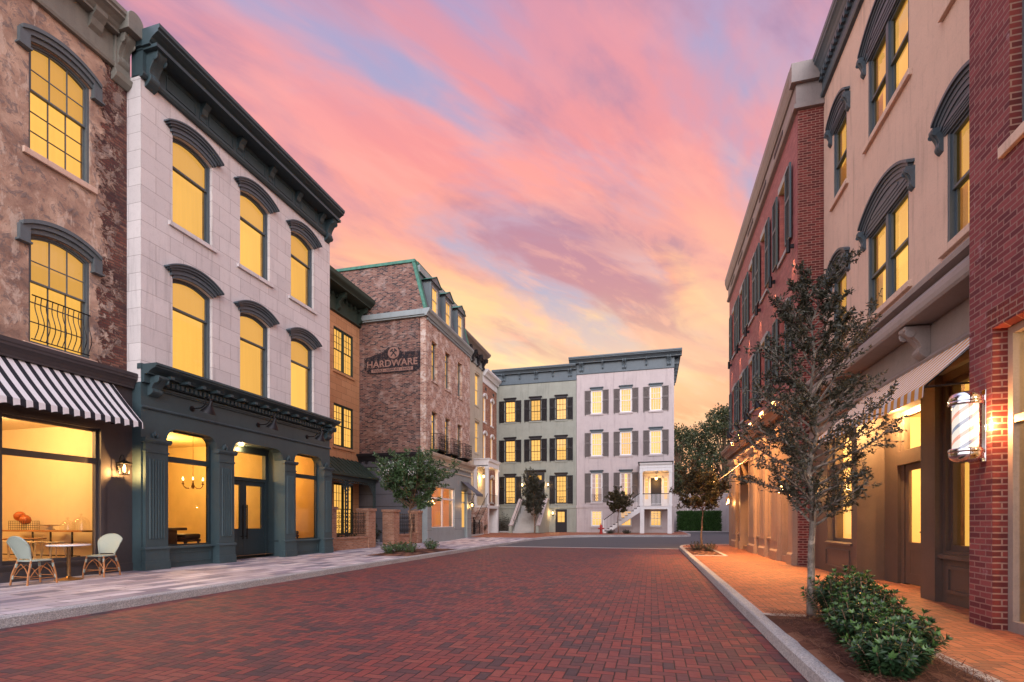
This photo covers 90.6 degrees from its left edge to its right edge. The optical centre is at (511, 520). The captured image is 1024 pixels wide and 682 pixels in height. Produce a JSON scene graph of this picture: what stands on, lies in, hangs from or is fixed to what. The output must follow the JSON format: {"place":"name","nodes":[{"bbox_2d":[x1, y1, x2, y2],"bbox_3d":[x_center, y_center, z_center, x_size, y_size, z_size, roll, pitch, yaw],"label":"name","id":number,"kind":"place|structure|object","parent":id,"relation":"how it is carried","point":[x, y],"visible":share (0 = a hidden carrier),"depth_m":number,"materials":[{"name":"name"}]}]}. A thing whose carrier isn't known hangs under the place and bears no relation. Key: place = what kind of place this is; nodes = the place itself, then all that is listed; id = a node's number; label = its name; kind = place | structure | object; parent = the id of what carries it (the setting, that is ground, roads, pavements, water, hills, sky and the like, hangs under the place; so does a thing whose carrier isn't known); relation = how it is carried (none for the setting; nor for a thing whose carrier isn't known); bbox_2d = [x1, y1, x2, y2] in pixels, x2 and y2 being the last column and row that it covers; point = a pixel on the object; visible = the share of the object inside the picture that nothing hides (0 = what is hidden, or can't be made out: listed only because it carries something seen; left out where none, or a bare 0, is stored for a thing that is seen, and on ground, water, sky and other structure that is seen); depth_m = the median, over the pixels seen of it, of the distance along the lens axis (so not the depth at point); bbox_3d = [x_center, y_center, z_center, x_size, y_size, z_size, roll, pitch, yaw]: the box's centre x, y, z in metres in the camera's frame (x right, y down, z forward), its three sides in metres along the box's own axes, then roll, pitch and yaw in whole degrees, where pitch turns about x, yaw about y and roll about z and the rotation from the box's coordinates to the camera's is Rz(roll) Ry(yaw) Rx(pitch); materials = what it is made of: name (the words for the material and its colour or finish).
{"place":"outdoors","nodes":[
{"label":"outdoors","id":0,"kind":"place"},
{"bbox_2d":[0,0,142,582],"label":"stucco building","id":1,"kind":"structure","parent":0,"point":[66,82],"depth_m":11.59,"materials":[{"name":"paint"}]},
{"bbox_2d":[2,530,91,557],"bbox_3d":[-11.369,0.660,12.373,2.920,0.880,0.400,0,0,15],"label":"table","id":2,"kind":"object","parent":1,"relation":"in","point":[50,535],"visible":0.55,"depth_m":12.11,"materials":[{"name":"brown wood"}]},
{"bbox_2d":[2,414,97,565],"bbox_3d":[-9.882,-0.620,10.860,0.100,3.000,1.850,0,0,15],"label":"shop window","id":3,"kind":"structure","parent":1,"relation":"in","point":[5,451],"depth_m":11.30,"materials":[{"name":"grey paint"}]},
{"bbox_2d":[40,541,66,558],"bbox_3d":[-10.539,0.789,11.657,0.407,0.628,0.407,0,0,15],"label":"bar stool","id":4,"kind":"object","parent":1,"relation":"in","point":[56,542],"visible":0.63,"depth_m":11.56,"materials":[{"name":"brown wood"}]},
{"bbox_2d":[15,23,104,194],"bbox_3d":[-9.966,-8.995,11.137,0.450,2.810,1.680,0,0,15],"label":"window","id":5,"kind":"structure","parent":1,"relation":"in","point":[58,106],"depth_m":11.23,"materials":[{"name":"yellow glass"}]},
{"bbox_2d":[15,219,104,361],"bbox_3d":[-9.966,-4.985,11.137,0.450,2.810,1.680,0,0,15],"label":"window","id":6,"kind":"structure","parent":1,"relation":"in","point":[58,274],"depth_m":11.23,"materials":[{"name":"yellow glass"}]},
{"bbox_2d":[0,355,142,428],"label":"striped awning","id":7,"kind":"object","parent":1,"relation":"attached to","point":[27,384],"visible":1,"depth_m":10.48,"materials":[{"name":"white fabric"}]},
{"bbox_2d":[116,455,132,474],"bbox_3d":[-9.276,-1.344,12.088,0.317,0.484,0.234,0,0,15],"label":"wall lantern","id":8,"kind":"object","parent":1,"relation":"attached to","point":[124,461],"depth_m":12.06,"materials":[{"name":"black metal"}]},
{"bbox_2d":[177,533,200,543],"bbox_3d":[-9.340,0.610,14.512,0.540,0.500,0.540,0,0,15],"label":"padded stool","id":9,"kind":"object","parent":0,"point":[185,538],"visible":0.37,"depth_m":14.34,"materials":[{"name":"brown leather"}]},
{"bbox_2d":[127,23,344,570],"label":"limestone building","id":10,"kind":"structure","parent":0,"point":[235,211],"depth_m":14.82,"materials":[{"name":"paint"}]},
{"bbox_2d":[168,527,186,543],"bbox_3d":[-9.606,0.520,13.921,0.900,0.680,0.760,0,0,15],"label":"wooden table","id":11,"kind":"object","parent":10,"relation":"on","point":[172,535],"visible":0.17,"depth_m":13.89,"materials":[{"name":"brown wood"}]},
{"bbox_2d":[168,431,210,545],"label":"shop window","id":12,"kind":"structure","parent":10,"relation":"in","point":[207,463],"depth_m":14.56,"materials":[{"name":"teal paint"}]},
{"bbox_2d":[164,118,224,252],"bbox_3d":[-8.769,-9.103,13.836,0.540,2.885,1.740,0,0,15],"label":"window","id":13,"kind":"structure","parent":10,"relation":"in","point":[191,176],"depth_m":14.01,"materials":[{"name":"glass"}]},
{"bbox_2d":[164,263,224,378],"bbox_3d":[-8.769,-5.363,13.836,0.540,2.925,1.740,0,0,15],"label":"window","id":14,"kind":"structure","parent":10,"relation":"in","point":[191,307],"depth_m":14.05,"materials":[{"name":"yellow glass"}]},
{"bbox_2d":[190,396,215,414],"bbox_3d":[-8.347,-3.096,13.679,0.736,0.518,0.386,0,0,15],"label":"gooseneck lamp","id":15,"kind":"object","parent":10,"relation":"attached to","point":[208,408],"visible":1,"depth_m":13.57,"materials":[{"name":"black metal"}]},
{"bbox_2d":[234,480,243,558],"bbox_3d":[-8.746,-0.055,15.844,0.160,2.500,0.924,0,0,15],"label":"door","id":16,"kind":"structure","parent":10,"relation":"in","point":[238,533],"depth_m":16.18,"materials":[{"name":"teal paint"}]},
{"bbox_2d":[243,481,263,557],"bbox_3d":[-8.500,-0.055,16.741,0.160,2.500,0.924,0,0,15],"label":"door","id":17,"kind":"structure","parent":10,"relation":"in","point":[253,541],"depth_m":16.72,"materials":[{"name":"teal paint"}]},
{"bbox_2d":[234,176,279,287],"bbox_3d":[-8.173,-9.103,16.006,0.540,2.885,1.740,0,0,15],"label":"window","id":18,"kind":"structure","parent":10,"relation":"in","point":[253,221],"depth_m":16.22,"materials":[{"name":"yellow glass"}]},
{"bbox_2d":[234,300,279,396],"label":"window","id":19,"kind":"structure","parent":10,"relation":"in","point":[253,333],"depth_m":16.25,"materials":[{"name":"yellow glass"}]},
{"bbox_2d":[256,414,278,430],"bbox_3d":[-7.712,-3.096,15.993,0.736,0.518,0.386,0,0,15],"label":"gooseneck lamp","id":20,"kind":"object","parent":10,"relation":"attached to","point":[273,425],"visible":1,"depth_m":15.89,"materials":[{"name":"black metal"}]},
{"bbox_2d":[286,219,321,314],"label":"window","id":21,"kind":"structure","parent":10,"relation":"in","point":[301,257],"depth_m":18.42,"materials":[{"name":"yellow glass"}]},
{"bbox_2d":[286,327,321,411],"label":"window","id":22,"kind":"structure","parent":10,"relation":"in","point":[301,354],"depth_m":18.47,"materials":[{"name":"yellow glass"}]},
{"bbox_2d":[296,454,316,538],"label":"shop window","id":23,"kind":"structure","parent":10,"relation":"in","point":[302,476],"depth_m":19.23,"materials":[{"name":"glass"}]},
{"bbox_2d":[0,534,564,615],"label":"pavement","id":24,"kind":"structure","parent":0,"point":[20,597],"depth_m":10.95,"materials":[{"name":"grey concrete"}]},
{"bbox_2d":[6,536,57,585],"bbox_3d":[-9.242,0.750,9.764,0.507,0.938,0.606,0,0,13],"label":"bistro chair","id":25,"kind":"object","parent":24,"relation":"on","point":[20,547],"visible":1,"depth_m":9.59,"materials":[{"name":"wicker"}]},
{"bbox_2d":[45,544,90,580],"bbox_3d":[-9.209,0.852,10.535,0.720,0.730,0.720,0,0,15],"label":"bistro table","id":26,"kind":"object","parent":24,"relation":"on","point":[68,577],"visible":0.98,"depth_m":10.50,"materials":[{"name":"white stone"}]},
{"bbox_2d":[82,533,122,577],"bbox_3d":[-9.034,0.750,11.201,0.507,0.938,0.606,0,0,-5],"label":"bistro chair","id":27,"kind":"object","parent":24,"relation":"on","point":[109,543],"visible":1,"depth_m":11.37,"materials":[{"name":"wicker"}]},
{"bbox_2d":[381,509,422,544],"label":"garden wall","id":28,"kind":"structure","parent":24,"relation":"on","point":[391,528],"depth_m":25.84,"materials":[{"name":"beige brick"}]},
{"bbox_2d":[336,259,475,542],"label":"brick building","id":29,"kind":"structure","parent":24,"relation":"on","point":[416,351],"depth_m":29.32,"materials":[{"name":"brown brick"}]},
{"bbox_2d":[432,486,452,527],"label":"shop window","id":30,"kind":"structure","parent":29,"relation":"in","point":[441,488],"depth_m":30.73,"materials":[{"name":"white paint"}]},
{"bbox_2d":[462,490,464,537],"bbox_3d":[-3.406,-0.430,34.136,0.150,3.300,1.070,0,0,15],"label":"door","id":31,"kind":"structure","parent":29,"relation":"in","point":[463,491],"depth_m":34.45,"materials":[{"name":"blue paint"}]},
{"bbox_2d":[367,547,455,555],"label":"pine straw mulch","id":32,"kind":"object","parent":24,"relation":"on","point":[416,552],"visible":0.73,"depth_m":18.83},
{"bbox_2d":[381,541,397,553],"bbox_3d":[-4.443,0.959,18.450,0.652,0.451,0.646,0,0,-32],"label":"bedding plant","id":33,"kind":"object","parent":32,"relation":"on","point":[388,549],"visible":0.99,"depth_m":18.35,"materials":[{"name":"green plant"}]},
{"bbox_2d":[367,446,460,541],"bbox_3d":[-4.053,-0.918,20.495,3.491,4.344,3.268,0,0,27],"label":"street tree","id":34,"kind":"object","parent":24,"relation":"on","point":[407,474],"visible":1,"depth_m":20.07,"materials":[{"name":"green plant"}]},
{"bbox_2d":[471,520,482,536],"bbox_3d":[-2.599,0.505,37.353,0.200,1.190,3.357,0,0,12],"label":"iron fence","id":35,"kind":"object","parent":24,"relation":"on","point":[475,528],"visible":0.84,"depth_m":36.93,"materials":[{"name":"metal"}]},
{"bbox_2d":[466,330,490,509],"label":"cream building","id":36,"kind":"structure","parent":24,"relation":"on","point":[480,356],"depth_m":41.97,"materials":[{"name":"paint"}]},
{"bbox_2d":[474,370,480,408],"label":"window","id":37,"kind":"structure","parent":36,"relation":"in","point":[476,377],"depth_m":42.53,"materials":[{"name":"yellow"}]},
{"bbox_2d":[474,418,480,454],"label":"window","id":38,"kind":"structure","parent":36,"relation":"in","point":[476,420],"depth_m":42.53,"materials":[{"name":"yellow"}]},
{"bbox_2d":[471,369,501,533],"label":"brick townhouse","id":39,"kind":"structure","parent":24,"relation":"on","point":[485,511],"depth_m":43.91,"materials":[{"name":"paint"}]},
{"bbox_2d":[0,530,690,628],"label":"kerb","id":40,"kind":"structure","parent":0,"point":[25,618],"depth_m":9.19,"materials":[{"name":"concrete"}]},
{"bbox_2d":[332,507,376,550],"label":"garden wall","id":41,"kind":"structure","parent":0,"point":[365,537],"depth_m":22.58,"materials":[{"name":"beige brick"}]},
{"bbox_2d":[330,265,379,541],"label":"building","id":42,"kind":"structure","parent":0,"point":[351,304],"depth_m":28.06,"materials":[{"name":"orange brick"},{"name":"teal paint"},{"name":"dark paint"}]},
{"bbox_2d":[334,482,352,534],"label":"window","id":43,"kind":"structure","parent":42,"relation":"in","point":[339,494],"depth_m":28.06,"materials":[{"name":"glass"}]},
{"bbox_2d":[333,326,354,380],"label":"window","id":44,"kind":"structure","parent":42,"relation":"in","point":[343,342],"depth_m":28.12,"materials":[{"name":"yellow glass"}]},
{"bbox_2d":[333,403,354,451],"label":"window","id":45,"kind":"structure","parent":42,"relation":"in","point":[343,437],"depth_m":28.12,"materials":[{"name":"yellow glass"}]},
{"bbox_2d":[0,547,807,681],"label":"brick road","id":46,"kind":"structure","parent":0,"point":[527,614],"depth_m":6.20,"materials":[{"name":"red brick"}]},
{"bbox_2d":[116,0,832,493],"label":"sky","id":47,"kind":"structure","parent":0,"point":[578,177],"materials":[{"name":"pink"}]},
{"bbox_2d":[491,363,576,532],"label":"green house","id":48,"kind":"structure","parent":0,"point":[536,418],"depth_m":46.32,"materials":[{"name":"green paint"}]},
{"bbox_2d":[503,397,516,423],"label":"window","id":49,"kind":"structure","parent":48,"relation":"in","point":[509,402],"depth_m":47.34,"materials":[{"name":"glass"}]},
{"bbox_2d":[503,437,516,463],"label":"window","id":50,"kind":"structure","parent":48,"relation":"in","point":[509,441],"depth_m":47.34,"materials":[{"name":"glass"}]},
{"bbox_2d":[504,474,516,504],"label":"window","id":51,"kind":"structure","parent":48,"relation":"in","point":[509,478],"depth_m":47.34,"materials":[{"name":"glass"}]},
{"bbox_2d":[529,396,541,422],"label":"window","id":52,"kind":"structure","parent":48,"relation":"in","point":[535,405],"depth_m":46.68,"materials":[{"name":"glass"}]},
{"bbox_2d":[529,436,541,462],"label":"window","id":53,"kind":"structure","parent":48,"relation":"in","point":[535,441],"depth_m":46.68,"materials":[{"name":"glass"}]},
{"bbox_2d":[554,394,567,420],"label":"window","id":54,"kind":"structure","parent":48,"relation":"in","point":[561,402],"depth_m":46.04,"materials":[{"name":"glass"}]},
{"bbox_2d":[554,435,567,461],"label":"window","id":55,"kind":"structure","parent":48,"relation":"in","point":[561,440],"depth_m":46.05,"materials":[{"name":"glass"}]},
{"bbox_2d":[554,472,567,504],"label":"window","id":56,"kind":"structure","parent":48,"relation":"in","point":[561,481],"depth_m":46.04,"materials":[{"name":"glass"}]},
{"bbox_2d":[555,509,566,531],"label":"basement door","id":57,"kind":"structure","parent":48,"relation":"in","point":[560,514],"depth_m":45.92,"materials":[{"name":"black paint"}]},
{"bbox_2d":[489,532,686,534],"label":"pavement","id":58,"kind":"structure","parent":0,"point":[589,533],"depth_m":41.32,"materials":[{"name":"brick"}]},
{"bbox_2d":[520,466,547,532],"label":"street tree","id":59,"kind":"object","parent":58,"relation":"on","point":[532,496],"visible":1,"depth_m":41.61,"materials":[{"name":"green plant"}]},
{"bbox_2d":[604,486,633,533],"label":"street tree","id":60,"kind":"object","parent":58,"relation":"on","point":[618,500],"visible":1,"depth_m":40.51,"materials":[{"name":"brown plant"}]},
{"bbox_2d":[503,531,728,548],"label":"asphalt road","id":61,"kind":"structure","parent":0,"point":[658,542],"depth_m":30.91,"materials":[{"name":"grey asphalt"}]},
{"bbox_2d":[674,423,712,493],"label":"background tree","id":62,"kind":"object","parent":61,"relation":"on","point":[680,455],"visible":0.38,"depth_m":64.92,"materials":[{"name":"green plant"}]},
{"bbox_2d":[674,421,720,490],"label":"background tree","id":63,"kind":"object","parent":61,"relation":"on","point":[698,442],"visible":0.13,"depth_m":70.95,"materials":[{"name":"green plant"}]},
{"bbox_2d":[676,509,721,530],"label":"hedge","id":64,"kind":"object","parent":61,"relation":"on","point":[688,520],"visible":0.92,"depth_m":55.09,"materials":[{"name":"green plant"}]},
{"bbox_2d":[674,493,728,530],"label":"white wall","id":65,"kind":"structure","parent":61,"relation":"on","point":[723,507],"depth_m":57.00,"materials":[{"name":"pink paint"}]},
{"bbox_2d":[687,403,728,492],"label":"background tree","id":66,"kind":"object","parent":61,"relation":"on","point":[716,428],"visible":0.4,"depth_m":66.13,"materials":[{"name":"green plant"}]},
{"bbox_2d":[680,544,844,681],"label":"kerb","id":67,"kind":"structure","parent":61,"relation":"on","point":[807,665],"depth_m":5.50,"materials":[{"name":"concrete"}]},
{"bbox_2d":[568,347,681,533],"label":"pale house","id":68,"kind":"structure","parent":0,"point":[625,420],"depth_m":44.34,"materials":[{"name":"white paint"}]},
{"bbox_2d":[590,386,603,415],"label":"window","id":69,"kind":"structure","parent":68,"relation":"in","point":[596,395],"depth_m":45.16,"materials":[{"name":"glass"}]},
{"bbox_2d":[590,429,603,457],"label":"window","id":70,"kind":"structure","parent":68,"relation":"in","point":[596,437],"depth_m":45.16,"materials":[{"name":"glass"}]},
{"bbox_2d":[590,470,603,503],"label":"window","id":71,"kind":"structure","parent":68,"relation":"in","point":[596,475],"depth_m":45.16,"materials":[{"name":"glass"}]},
{"bbox_2d":[590,509,603,527],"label":"window","id":72,"kind":"structure","parent":68,"relation":"in","point":[596,515],"depth_m":45.17,"materials":[{"name":"glass"}]},
{"bbox_2d":[619,384,632,413],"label":"window","id":73,"kind":"structure","parent":68,"relation":"in","point":[626,393],"depth_m":44.49,"materials":[{"name":"glass"}]},
{"bbox_2d":[619,428,632,456],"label":"window","id":74,"kind":"structure","parent":68,"relation":"in","point":[625,436],"depth_m":44.49,"materials":[{"name":"glass"}]},
{"bbox_2d":[619,469,632,503],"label":"window","id":75,"kind":"structure","parent":68,"relation":"in","point":[625,477],"depth_m":44.45,"materials":[{"name":"glass"}]},
{"bbox_2d":[619,509,632,527],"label":"window","id":76,"kind":"structure","parent":68,"relation":"in","point":[628,524],"depth_m":44.45,"materials":[{"name":"glass"}]},
{"bbox_2d":[648,510,662,527],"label":"window","id":77,"kind":"structure","parent":68,"relation":"in","point":[655,517],"depth_m":43.85,"materials":[{"name":"glass"}]},
{"bbox_2d":[649,382,662,412],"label":"window","id":78,"kind":"structure","parent":68,"relation":"in","point":[655,391],"depth_m":43.83,"materials":[{"name":"glass"}]},
{"bbox_2d":[649,426,662,455],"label":"window","id":79,"kind":"structure","parent":68,"relation":"in","point":[655,432],"depth_m":43.83,"materials":[{"name":"glass"}]},
{"bbox_2d":[721,59,824,565],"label":"red brick building","id":80,"kind":"structure","parent":0,"point":[786,201],"depth_m":16.17,"materials":[{"name":"brick"}]},
{"bbox_2d":[777,166,787,268],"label":"window","id":81,"kind":"structure","parent":80,"relation":"in","point":[781,186],"depth_m":15.51,"materials":[{"name":"beige paint"}]},
{"bbox_2d":[683,544,1023,681],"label":"pavement","id":82,"kind":"structure","parent":0,"point":[772,584],"depth_m":7.32,"materials":[{"name":"brick"}]},
{"bbox_2d":[669,459,733,545],"bbox_3d":[7.820,-0.700,21.123,2.147,3.908,2.309,0,0,44],"label":"street tree","id":83,"kind":"object","parent":82,"relation":"on","point":[708,486],"visible":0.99,"depth_m":20.98,"materials":[{"name":"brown plant"}]},
{"bbox_2d":[686,547,721,554],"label":"pine straw mulch","id":84,"kind":"object","parent":82,"relation":"on","point":[698,552],"visible":0.7,"depth_m":19.03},
{"bbox_2d":[696,557,775,612],"bbox_3d":[4.859,1.243,11.991,0.180,0.054,11.100,0,0,15],"label":"pavement border","id":85,"kind":"object","parent":82,"relation":"on","point":[756,602],"visible":0.5,"depth_m":8.88,"materials":[{"name":"brick"}]},
{"bbox_2d":[684,547,1002,681],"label":"bed edging","id":86,"kind":"object","parent":82,"relation":"on","point":[978,673],"visible":0.24,"depth_m":4.24,"materials":[{"name":"concrete"}]},
{"bbox_2d":[764,607,1016,681],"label":"pine straw mulch","id":87,"kind":"object","parent":82,"relation":"on","point":[812,635],"visible":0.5,"depth_m":4.26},
{"bbox_2d":[724,246,908,617],"bbox_3d":[3.631,-0.993,6.148,2.196,4.489,1.677,0,0,-28],"label":"street tree","id":88,"kind":"object","parent":87,"relation":"on","point":[805,343],"visible":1,"depth_m":6.08,"materials":[{"name":"green plant"}]},
{"bbox_2d":[799,565,886,622],"bbox_3d":[3.710,0.829,5.664,0.856,0.689,0.686,0,0,42],"label":"shrub","id":89,"kind":"object","parent":87,"relation":"on","point":[820,597],"visible":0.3,"depth_m":5.67,"materials":[{"name":"green plant"}]},
{"bbox_2d":[820,591,896,643],"bbox_3d":[3.212,0.913,4.661,0.624,0.522,0.664,0,0,-14],"label":"shrub","id":90,"kind":"object","parent":87,"relation":"on","point":[842,618],"visible":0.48,"depth_m":4.61,"materials":[{"name":"green plant"}]},
{"bbox_2d":[823,569,908,614],"bbox_3d":[3.581,0.832,5.181,0.700,0.682,0.693,0,0,-18],"label":"shrub","id":91,"kind":"object","parent":87,"relation":"on","point":[874,589],"visible":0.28,"depth_m":5.10,"materials":[{"name":"green plant"}]},
{"bbox_2d":[839,616,940,681],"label":"shrub","id":92,"kind":"object","parent":87,"relation":"on","point":[893,652],"visible":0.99,"depth_m":3.69,"materials":[{"name":"green plant"}]},
{"bbox_2d":[851,599,952,663],"bbox_3d":[3.207,0.907,4.155,0.660,0.533,0.656,0,0,-33],"label":"shrub","id":93,"kind":"object","parent":87,"relation":"on","point":[905,616],"visible":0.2,"depth_m":4.05,"materials":[{"name":"green plant"}]},
{"bbox_2d":[969,0,1023,635],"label":"brick shop","id":94,"kind":"structure","parent":82,"relation":"on","point":[996,290],"depth_m":5.65,"materials":[{"name":"red brick"}]},
{"bbox_2d":[947,389,986,462],"bbox_3d":[5.224,-1.084,5.845,0.316,0.832,0.316,0,0,-28],"label":"barber pole","id":95,"kind":"object","parent":94,"relation":"attached to","point":[964,406],"visible":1,"depth_m":5.76,"materials":[{"name":"white glass"}]},
{"bbox_2d":[1008,320,1023,635],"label":"shop window","id":96,"kind":"structure","parent":94,"relation":"in","point":[1015,332],"depth_m":5.55,"materials":[{"name":"beige paint"}]},
{"bbox_2d":[1022,0,1023,121],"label":"window","id":97,"kind":"structure","parent":94,"relation":"in","point":[1022,0],"depth_m":5.37,"materials":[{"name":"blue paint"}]},
{"bbox_2d":[794,0,968,608],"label":"tan building","id":98,"kind":"structure","parent":0,"point":[894,77],"depth_m":9.61,"materials":[{"name":"paint"}]},
{"bbox_2d":[824,86,849,211],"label":"window","id":99,"kind":"structure","parent":98,"relation":"in","point":[837,118],"depth_m":12.75,"materials":[{"name":"grey metal"}]},
{"bbox_2d":[825,246,849,356],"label":"window","id":100,"kind":"structure","parent":98,"relation":"in","point":[841,250],"depth_m":12.68,"materials":[{"name":"yellow glass"}]},
{"bbox_2d":[834,434,850,542],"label":"shop window","id":101,"kind":"structure","parent":98,"relation":"in","point":[836,517],"depth_m":12.23,"materials":[{"name":"brown paint"}]},
{"bbox_2d":[855,0,911,153],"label":"window","id":102,"kind":"structure","parent":98,"relation":"in","point":[894,72],"depth_m":10.20,"materials":[{"name":"yellow metal"}]},
{"bbox_2d":[855,158,914,325],"bbox_3d":[7.486,-5.493,10.036,0.439,2.585,2.260,0,0,15],"label":"window","id":103,"kind":"structure","parent":98,"relation":"in","point":[892,190],"depth_m":10.00,"materials":[{"name":"yellow metal"}]},
{"bbox_2d":[817,337,968,444],"bbox_3d":[6.112,-2.025,8.267,0.853,0.950,4.220,0,0,15],"label":"striped awning","id":104,"kind":"object","parent":98,"relation":"attached to","point":[912,385],"visible":0.56,"depth_m":7.17,"materials":[{"name":"white fabric"}]},
{"bbox_2d":[906,462,920,585],"bbox_3d":[7.446,0.055,9.331,0.122,2.270,0.900,0,0,15],"label":"door","id":105,"kind":"structure","parent":98,"relation":"in","point":[913,549],"depth_m":9.61,"materials":[{"name":"brown paint"}]},
{"bbox_2d":[938,0,954,22],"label":"window","id":106,"kind":"structure","parent":98,"relation":"in","point":[948,4],"depth_m":7.96,"materials":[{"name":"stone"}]},
{"bbox_2d":[928,60,968,258],"bbox_3d":[6.802,-5.428,7.548,0.439,2.455,1.360,0,0,15],"label":"window","id":107,"kind":"structure","parent":98,"relation":"in","point":[950,117],"depth_m":7.88,"materials":[{"name":"grey metal"}]},
{"bbox_2d":[950,373,968,551],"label":"shop window","id":108,"kind":"structure","parent":98,"relation":"in","point":[955,468],"depth_m":7.48,"materials":[{"name":"brown paint"}]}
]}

